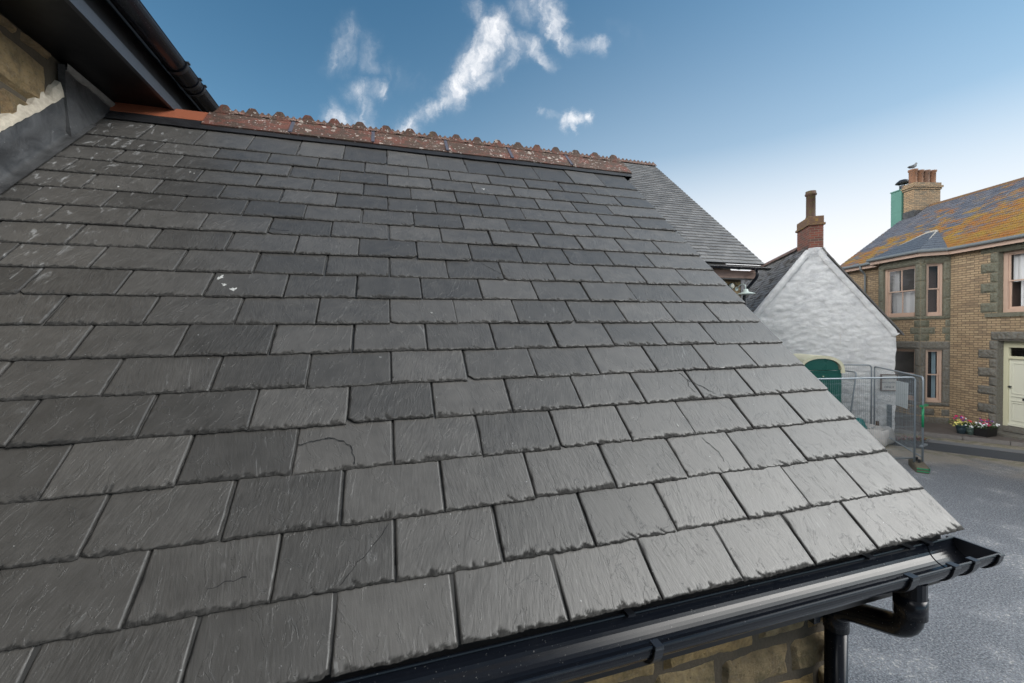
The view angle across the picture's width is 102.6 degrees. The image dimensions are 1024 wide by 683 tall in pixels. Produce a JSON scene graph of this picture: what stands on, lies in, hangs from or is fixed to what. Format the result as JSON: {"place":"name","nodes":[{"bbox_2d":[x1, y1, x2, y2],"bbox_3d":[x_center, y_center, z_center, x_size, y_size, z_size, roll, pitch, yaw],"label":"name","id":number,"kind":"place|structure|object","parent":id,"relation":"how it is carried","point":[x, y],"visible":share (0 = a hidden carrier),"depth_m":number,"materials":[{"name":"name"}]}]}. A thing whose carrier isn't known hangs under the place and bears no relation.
{"place":"outdoors","nodes":[
{"label":"outdoors","id":0,"kind":"place"},
{"bbox_2d":[0,0,218,193],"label":"tall stone building","id":1,"kind":"structure","parent":0,"point":[71,71],"depth_m":1.92,"materials":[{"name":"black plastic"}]},
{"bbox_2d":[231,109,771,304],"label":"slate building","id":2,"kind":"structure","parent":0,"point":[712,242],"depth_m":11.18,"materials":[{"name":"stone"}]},
{"bbox_2d":[735,284,755,294],"bbox_3d":[5.725,-1.294,10.095,0.430,0.266,0.503,-1,1,-17],"label":"swan neck lamp","id":3,"kind":"object","parent":2,"relation":"attached to","point":[745,291],"visible":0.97,"depth_m":10.06,"materials":[{"name":"metal"}]},
{"bbox_2d":[0,102,1004,682],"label":"slate roofed building","id":4,"kind":"structure","parent":0,"point":[302,400],"depth_m":1.25,"materials":[{"name":"stone"}]},
{"bbox_2d":[140,0,1023,270],"label":"sky","id":5,"kind":"structure","parent":0,"point":[749,107],"materials":[{"name":"blue"}]},
{"bbox_2d":[848,431,1023,682],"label":"ground","id":6,"kind":"structure","parent":0,"point":[972,631],"depth_m":4.93,"materials":[{"name":"grey asphalt"}]},
{"bbox_2d":[741,190,904,433],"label":"white cottage","id":7,"kind":"structure","parent":6,"relation":"on","point":[811,296],"depth_m":13.32,"materials":[{"name":"paint"}]},
{"bbox_2d":[793,354,844,402],"bbox_3d":[8.932,1.669,12.309,1.200,2.560,1.210,-1,1,7],"label":"door frame","id":8,"kind":"object","parent":7,"relation":"in","point":[819,366],"visible":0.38,"depth_m":11.71,"materials":[{"name":"stone"}]},
{"bbox_2d":[805,359,839,400],"bbox_3d":[8.879,1.574,11.879,0.920,2.170,0.348,-1,1,7],"label":"door","id":9,"kind":"structure","parent":8,"relation":"in","point":[816,364],"depth_m":11.71,"materials":[{"name":"wood"}]},
{"bbox_2d":[880,374,897,390],"bbox_3d":[11.756,1.281,12.788,0.433,0.520,0.055,0,1,16],"label":"wall sign","id":10,"kind":"object","parent":7,"relation":"attached to","point":[884,383],"visible":0.59,"depth_m":12.78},
{"bbox_2d":[842,370,856,412],"bbox_3d":[9.713,1.841,12.215,0.041,2.019,1.231,7,2,8],"label":"temporary fence","id":11,"kind":"object","parent":6,"relation":"on","point":[853,392],"visible":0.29,"depth_m":11.63,"materials":[{"name":"metal"}]},
{"bbox_2d":[844,364,871,423],"bbox_3d":[9.342,1.720,13.049,3.506,2.019,0.044,0,1,17],"label":"temporary fence","id":12,"kind":"object","parent":6,"relation":"on","point":[852,385],"visible":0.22,"depth_m":12.59,"materials":[{"name":"metal"}]},
{"bbox_2d":[908,457,929,473],"bbox_3d":[9.548,2.876,9.626,0.244,0.240,0.732,0,1,33],"label":"fence block","id":13,"kind":"object","parent":6,"relation":"on","point":[918,466],"depth_m":9.43,"materials":[{"name":"rubber"}]},
{"bbox_2d":[818,377,915,461],"bbox_3d":[7.695,1.850,9.524,3.539,2.019,0.041,-1,1,-3],"label":"temporary fence","id":14,"kind":"object","parent":13,"relation":"on","point":[914,422],"visible":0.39,"depth_m":9.56,"materials":[{"name":"metal"}]},
{"bbox_2d":[873,366,928,461],"bbox_3d":[10.393,1.788,11.030,0.247,2.019,3.310,0,1,26],"label":"temporary fence","id":15,"kind":"object","parent":13,"relation":"on","point":[922,406],"visible":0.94,"depth_m":10.67,"materials":[{"name":"metal"}]},
{"bbox_2d":[895,381,907,408],"bbox_3d":[10.104,1.370,10.631,0.006,0.673,0.803,0,1,26],"label":"white board","id":16,"kind":"object","parent":15,"relation":"attached to","point":[901,398],"visible":0.79,"depth_m":10.63,"materials":[{"name":"white plastic"}]},
{"bbox_2d":[840,168,1023,440],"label":"yellow brick house","id":17,"kind":"structure","parent":6,"relation":"on","point":[935,278],"depth_m":13.68,"materials":[{"name":"brick"}]},
{"bbox_2d":[896,351,912,394],"bbox_3d":[14.470,1.127,15.146,0.448,1.800,0.900,-1,1,-33],"label":"window","id":18,"kind":"structure","parent":17,"relation":"in","point":[904,359],"depth_m":14.95,"materials":[{"name":"black glass"}]},
{"bbox_2d":[900,269,913,292],"bbox_3d":[14.436,-1.782,15.088,0.448,1.780,0.900,-1,1,-33],"label":"window","id":19,"kind":"structure","parent":17,"relation":"in","point":[908,275],"depth_m":14.83,"materials":[{"name":"grey glass"}]},
{"bbox_2d":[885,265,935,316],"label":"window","id":20,"kind":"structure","parent":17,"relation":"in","point":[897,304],"depth_m":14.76,"materials":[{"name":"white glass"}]},
{"bbox_2d":[907,162,916,168],"bbox_3d":[17.072,-7.480,17.471,0.573,0.334,0.160,-1,1,-14],"label":"seagull","id":21,"kind":"object","parent":17,"relation":"on","point":[913,166],"visible":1,"depth_m":17.40,"materials":[{"name":"white"}]},
{"bbox_2d":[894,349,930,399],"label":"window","id":22,"kind":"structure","parent":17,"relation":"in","point":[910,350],"depth_m":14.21,"materials":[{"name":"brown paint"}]},
{"bbox_2d":[913,349,941,401],"bbox_3d":[14.489,1.143,14.343,0.448,1.800,1.035,0,1,26],"label":"window","id":23,"kind":"structure","parent":17,"relation":"in","point":[936,354],"depth_m":13.98,"materials":[{"name":"pink paint"}]},
{"bbox_2d":[914,263,941,315],"bbox_3d":[14.455,-1.766,14.285,0.448,1.780,1.035,0,1,26],"label":"window","id":24,"kind":"structure","parent":17,"relation":"in","point":[938,288],"depth_m":13.86,"materials":[{"name":"pink paint"}]},
{"bbox_2d":[1003,249,1023,311],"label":"window","id":25,"kind":"structure","parent":17,"relation":"in","point":[1013,278],"depth_m":12.26,"materials":[{"name":"pink paint"}]},
{"bbox_2d":[1003,341,1023,427],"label":"door","id":26,"kind":"structure","parent":17,"relation":"in","point":[1013,368],"depth_m":12.21,"materials":[{"name":"beige paint"}]},
{"bbox_2d":[894,429,1023,446],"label":"kerb","id":27,"kind":"structure","parent":6,"relation":"on","point":[983,440],"depth_m":12.01,"materials":[{"name":"concrete"}]},
{"bbox_2d":[900,436,1023,453],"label":"drain channel","id":28,"kind":"object","parent":6,"relation":"on","point":[977,446],"depth_m":11.38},
{"bbox_2d":[887,404,891,427],"bbox_3d":[11.533,2.422,12.537,0.112,0.985,0.092,0,1,16],"label":"wooden post","id":29,"kind":"object","parent":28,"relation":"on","point":[888,422],"visible":0.37,"depth_m":12.50,"materials":[{"name":"grey wood"}]},
{"bbox_2d":[888,439,1023,461],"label":"road","id":30,"kind":"structure","parent":0,"point":[1004,455],"depth_m":11.00,"materials":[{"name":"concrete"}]},
{"bbox_2d":[866,423,894,446],"bbox_3d":[10.479,2.711,11.973,1.026,0.495,1.018,-1,1,-34],"label":"bulk bag","id":31,"kind":"object","parent":30,"relation":"on","point":[885,432],"visible":0.4,"depth_m":11.50,"materials":[{"name":"white fabric"}]},
{"bbox_2d":[856,418,866,428],"bbox_3d":[10.069,2.379,11.929,0.586,0.330,0.392,-1,1,-17],"label":"teal sheet","id":32,"kind":"object","parent":31,"relation":"on","point":[861,421],"visible":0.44,"depth_m":11.83,"materials":[{"name":"teal plastic"}]},
{"bbox_2d":[896,435,929,441],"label":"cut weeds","id":33,"kind":"object","parent":30,"relation":"on","point":[910,437],"visible":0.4,"depth_m":12.09,"materials":[{"name":"plant"}]},
{"bbox_2d":[894,418,1023,441],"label":"pavement","id":34,"kind":"structure","parent":0,"point":[941,428],"depth_m":13.08,"materials":[{"name":"grey concrete"}]},
{"bbox_2d":[950,415,973,433],"bbox_3d":[13.644,2.513,12.446,0.542,0.556,0.546,0,1,30],"label":"flower pot","id":35,"kind":"object","parent":34,"relation":"on","point":[960,429],"visible":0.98,"depth_m":12.39,"materials":[{"name":"blue stone"}]},
{"bbox_2d":[963,420,977,434],"bbox_3d":[13.752,2.573,12.316,0.394,0.439,0.412,-1,1,-17],"label":"flower pot","id":36,"kind":"object","parent":34,"relation":"on","point":[969,430],"visible":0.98,"depth_m":12.25,"materials":[{"name":"green ceramic"}]},
{"bbox_2d":[973,418,999,436],"bbox_3d":[14.029,2.529,12.143,0.692,0.528,0.502,-1,1,-17],"label":"flower pot","id":37,"kind":"object","parent":34,"relation":"on","point":[988,429],"visible":1,"depth_m":12.05,"materials":[{"name":"multicoloured plant"}]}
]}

